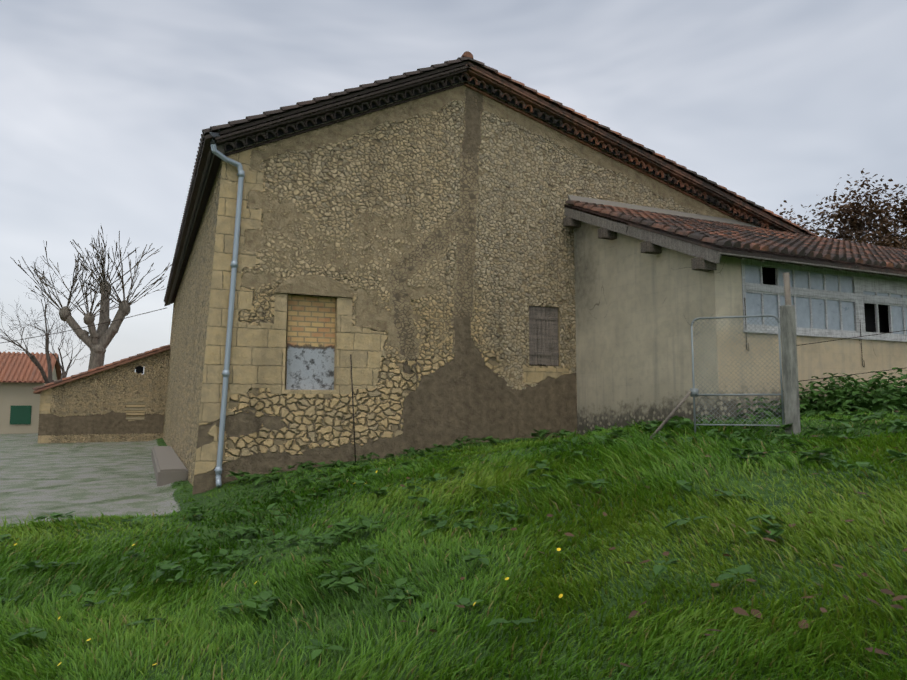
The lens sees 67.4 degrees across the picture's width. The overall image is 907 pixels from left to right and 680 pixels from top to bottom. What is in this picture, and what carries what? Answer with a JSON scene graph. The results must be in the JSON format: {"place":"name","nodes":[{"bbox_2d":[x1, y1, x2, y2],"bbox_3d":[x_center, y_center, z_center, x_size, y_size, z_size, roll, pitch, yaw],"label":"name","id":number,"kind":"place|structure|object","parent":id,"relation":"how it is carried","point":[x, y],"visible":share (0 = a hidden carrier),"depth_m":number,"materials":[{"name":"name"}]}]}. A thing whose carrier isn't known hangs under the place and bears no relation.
{"place":"outdoors","nodes":[
{"label":"outdoors","id":0,"kind":"place"},
{"bbox_2d":[0,408,906,679],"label":"grass","id":1,"kind":"structure","parent":0,"point":[186,633],"depth_m":4.82,"materials":[{"name":"green plant"}]},
{"bbox_2d":[0,418,906,679],"bbox_3d":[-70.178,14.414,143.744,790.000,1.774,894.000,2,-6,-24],"label":"ground","id":2,"kind":"structure","parent":0,"point":[88,479],"depth_m":5.73,"materials":[{"name":"green plant"}]},
{"bbox_2d":[0,366,56,433],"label":"house walls","id":3,"kind":"structure","parent":2,"relation":"on","point":[17,394],"depth_m":40.33,"materials":[{"name":"beige paint"}]},
{"bbox_2d":[10,406,31,423],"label":"house shutters","id":4,"kind":"object","parent":3,"relation":"attached to","point":[20,414],"visible":1,"depth_m":40.27,"materials":[{"name":"green wood"}]},
{"bbox_2d":[0,351,61,382],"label":"house roof","id":5,"kind":"structure","parent":3,"relation":"on","point":[22,367],"depth_m":42.10,"materials":[{"name":"orange tile"}]},
{"bbox_2d":[2,308,165,342],"bbox_3d":[-32.461,-0.119,37.895,36.671,2.408,0.036,-1,-5,11],"label":"overhead cable","id":6,"kind":"object","parent":5,"relation":"attached to","point":[84,327],"visible":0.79,"depth_m":35.26,"materials":[{"name":"grey metal"}]},
{"bbox_2d":[0,260,96,383],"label":"bare tree","id":7,"kind":"object","parent":2,"relation":"on","point":[35,361],"visible":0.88,"depth_m":38.18,"materials":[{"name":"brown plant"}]},
{"bbox_2d":[10,226,171,369],"bbox_3d":[-20.603,-0.550,39.300,8.190,12.432,5.870,2,-6,-24],"label":"pollarded tree","id":8,"kind":"object","parent":2,"relation":"on","point":[98,341],"visible":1,"depth_m":38.78,"materials":[{"name":"grey plant"}]},
{"bbox_2d":[38,349,169,443],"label":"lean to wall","id":9,"kind":"structure","parent":2,"relation":"on","point":[90,408],"depth_m":31.62,"materials":[{"name":"brown stone"}]},
{"bbox_2d":[32,345,169,393],"bbox_3d":[-18.099,1.679,35.652,5.605,2.391,9.220,2,-6,-24],"label":"lean to roof","id":10,"kind":"object","parent":9,"relation":"on","point":[38,389],"visible":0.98,"depth_m":31.49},
{"bbox_2d":[126,366,144,420],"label":"windows","id":11,"kind":"structure","parent":9,"relation":"in","point":[135,410],"depth_m":32.12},
{"bbox_2d":[151,446,187,485],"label":"stone step","id":12,"kind":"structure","parent":2,"relation":"on","point":[169,467],"depth_m":15.71,"materials":[{"name":"grey stone"}]},
{"bbox_2d":[162,160,221,484],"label":"barn walls","id":13,"kind":"structure","parent":2,"relation":"on","point":[187,355],"depth_m":17.98,"materials":[{"name":"beige stone"}]},
{"bbox_2d":[164,57,471,306],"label":"barn roof","id":14,"kind":"structure","parent":13,"relation":"on","point":[248,127],"depth_m":14.35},
{"bbox_2d":[167,129,219,304],"bbox_3d":[-9.633,-2.851,23.994,0.185,0.300,24.540,2,-6,-24],"label":"barn gutter","id":15,"kind":"object","parent":14,"relation":"attached to","point":[208,164],"visible":0.69,"depth_m":17.30,"materials":[{"name":"grey metal"}]},
{"bbox_2d":[216,75,769,226],"bbox_3d":[3.103,-4.399,16.695,16.894,3.252,0.001,2,-6,-24],"label":"genoise mortar","id":16,"kind":"object","parent":13,"relation":"attached to","point":[220,148],"visible":0.2,"depth_m":14.93,"materials":[{"name":"brown concrete"}]},
{"bbox_2d":[226,76,770,228],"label":"genoise hollows","id":17,"kind":"object","parent":13,"relation":"attached to","point":[300,127],"visible":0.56,"depth_m":15.40,"materials":[{"name":"black"}]},
{"bbox_2d":[14,471,562,665],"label":"yellow flowers","id":18,"kind":"object","parent":2,"relation":"on","point":[558,549],"visible":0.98,"depth_m":4.34,"materials":[{"name":"yellow plant"}]},
{"bbox_2d":[350,354,355,462],"bbox_3d":[-1.999,1.410,13.573,0.156,2.252,0.026,0,-5,-1],"label":"iron stake","id":19,"kind":"object","parent":2,"relation":"on","point":[353,409],"visible":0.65,"depth_m":13.57,"materials":[{"name":"brown metal"}]},
{"bbox_2d":[0,367,906,659],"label":"weeds","id":20,"kind":"object","parent":2,"relation":"on","point":[886,395],"visible":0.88,"depth_m":7.26,"materials":[{"name":"green plant"}]},
{"bbox_2d":[328,411,906,667],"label":"fallen leaves","id":21,"kind":"object","parent":2,"relation":"on","point":[738,610],"visible":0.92,"depth_m":3.35,"materials":[{"name":"brown plant"}]},
{"bbox_2d":[574,221,719,434],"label":"lean to end wall","id":22,"kind":"structure","parent":2,"relation":"on","point":[637,312],"depth_m":14.31,"materials":[{"name":"beige paint"}]},
{"bbox_2d":[563,216,716,271],"bbox_3d":[3.724,-2.100,14.393,0.440,2.005,4.290,2,-6,-24],"label":"lean to purlin ends","id":23,"kind":"object","parent":22,"relation":"attached to","point":[697,263],"visible":0.71,"depth_m":13.68,"materials":[{"name":"grey wood"}]},
{"bbox_2d":[650,273,800,438],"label":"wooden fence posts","id":24,"kind":"object","parent":2,"relation":"on","point":[787,290],"visible":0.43,"depth_m":8.52,"materials":[{"name":"grey wood"}]},
{"bbox_2d":[690,315,783,437],"bbox_3d":[3.474,0.524,8.390,1.054,1.642,0.098,-2,-6,17],"label":"gate frame","id":25,"kind":"object","parent":2,"relation":"on","point":[694,392],"visible":0.92,"depth_m":8.38,"materials":[{"name":"grey metal"}]},
{"bbox_2d":[694,317,780,424],"bbox_3d":[3.482,0.383,8.377,0.960,1.300,0.001,-2,-6,19],"label":"wire mesh","id":26,"kind":"object","parent":25,"relation":"attached to","point":[737,371],"visible":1,"depth_m":8.37,"materials":[{"name":"grey metal"}]},
{"bbox_2d":[780,305,800,434],"bbox_3d":[4.048,0.502,8.168,0.130,1.850,0.130,2,-6,-24],"label":"fence post","id":27,"kind":"object","parent":2,"relation":"on","point":[789,366],"visible":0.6,"depth_m":8.14,"materials":[{"name":"grey wood"}]},
{"bbox_2d":[797,330,906,381],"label":"fence wires","id":28,"kind":"object","parent":27,"relation":"attached to","point":[849,338],"visible":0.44,"depth_m":7.98,"materials":[{"name":"grey metal"}]},
{"bbox_2d":[762,267,888,332],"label":"window openings","id":29,"kind":"object","parent":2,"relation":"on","point":[768,274],"depth_m":14.70,"materials":[{"name":"black"}]},
{"bbox_2d":[714,255,746,420],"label":"lean to front pier","id":30,"kind":"structure","parent":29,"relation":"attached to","point":[728,288],"depth_m":12.47,"materials":[{"name":"paint"}]},
{"bbox_2d":[744,332,906,418],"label":"lean to front","id":31,"kind":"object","parent":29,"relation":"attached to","point":[839,357],"visible":0.35,"depth_m":13.42,"materials":[{"name":"paint"}]},
{"bbox_2d":[741,258,906,341],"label":"lean to window frames","id":32,"kind":"object","parent":31,"relation":"on","point":[861,283],"visible":0.73,"depth_m":13.77,"materials":[{"name":"white wood"}]},
{"bbox_2d":[745,265,906,334],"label":"window panes","id":33,"kind":"structure","parent":32,"relation":"in","point":[753,300],"depth_m":13.50,"materials":[{"name":"grey glass"}]},
{"bbox_2d":[776,168,906,249],"bbox_3d":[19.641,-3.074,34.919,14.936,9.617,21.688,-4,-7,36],"label":"tree leaves","id":34,"kind":"object","parent":2,"relation":"on","point":[887,237],"visible":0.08,"depth_m":30.07,"materials":[{"name":"brown plant"}]},
{"bbox_2d":[0,0,906,376],"label":"sky","id":35,"kind":"structure","parent":0,"point":[106,105],"materials":[{"name":"grey"}]},
{"bbox_2d":[192,83,746,494],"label":"stone gable wall","id":36,"kind":"structure","parent":0,"point":[433,235],"depth_m":14.64,"materials":[{"name":"beige stone"}]},
{"bbox_2d":[211,144,244,487],"bbox_3d":[-4.359,-0.503,12.876,0.665,6.487,0.268,2,-6,-24],"label":"drainpipe","id":37,"kind":"object","parent":36,"relation":"attached to","point":[234,267],"visible":0.98,"depth_m":12.96,"materials":[{"name":"grey metal"}]},
{"bbox_2d":[286,295,334,389],"bbox_3d":[-2.948,0.066,13.918,1.040,1.950,0.200,2,-6,-24],"label":"bricked-up window","id":38,"kind":"structure","parent":36,"relation":"in","point":[310,342],"depth_m":13.83,"materials":[{"name":"beige brick"}]},
{"bbox_2d":[274,274,352,297],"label":"arch","id":39,"kind":"structure","parent":36,"relation":"attached to","point":[316,285],"depth_m":13.75,"materials":[{"name":"stone"}]},
{"bbox_2d":[285,293,559,389],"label":"opening reveals","id":40,"kind":"object","parent":36,"relation":"attached to","point":[335,354],"visible":0.47,"depth_m":13.95,"materials":[{"name":"stone"}]},
{"bbox_2d":[529,306,558,365],"bbox_3d":[2.086,-0.083,16.098,0.850,1.410,0.130,2,-6,-24],"label":"dark window","id":41,"kind":"structure","parent":36,"relation":"attached to","point":[540,364],"depth_m":15.95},
{"bbox_2d":[529,306,558,365],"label":"window shutters","id":42,"kind":"object","parent":36,"relation":"attached to","point":[543,335],"depth_m":16.00,"materials":[{"name":"wood"}]},
{"bbox_2d":[461,51,819,236],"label":"barn roof","id":43,"kind":"structure","parent":36,"relation":"on","point":[523,95],"depth_m":17.09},
{"bbox_2d":[568,195,810,231],"bbox_3d":[6.726,-3.253,18.253,8.570,0.280,0.216,2,-6,-24],"label":"roof flashing","id":44,"kind":"object","parent":36,"relation":"attached to","point":[633,206],"visible":0.44,"depth_m":17.63,"materials":[{"name":"grey metal"}]},
{"bbox_2d":[564,207,906,278],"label":"lean to timber","id":45,"kind":"object","parent":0,"point":[707,254],"visible":0.56,"depth_m":13.45,"materials":[{"name":"grey wood"}]},
{"bbox_2d":[564,200,906,274],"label":"lean to roof","id":46,"kind":"object","parent":45,"relation":"on","point":[743,240],"visible":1,"depth_m":14.19,"materials":[{"name":"brown tile"}]},
{"bbox_2d":[744,298,864,366],"bbox_3d":[6.905,-0.116,13.275,3.283,1.226,0.014,2,-6,-24],"label":"lean-to stay rods","id":47,"kind":"object","parent":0,"point":[748,343],"visible":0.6,"depth_m":12.65,"materials":[{"name":"grey metal"}]}
]}

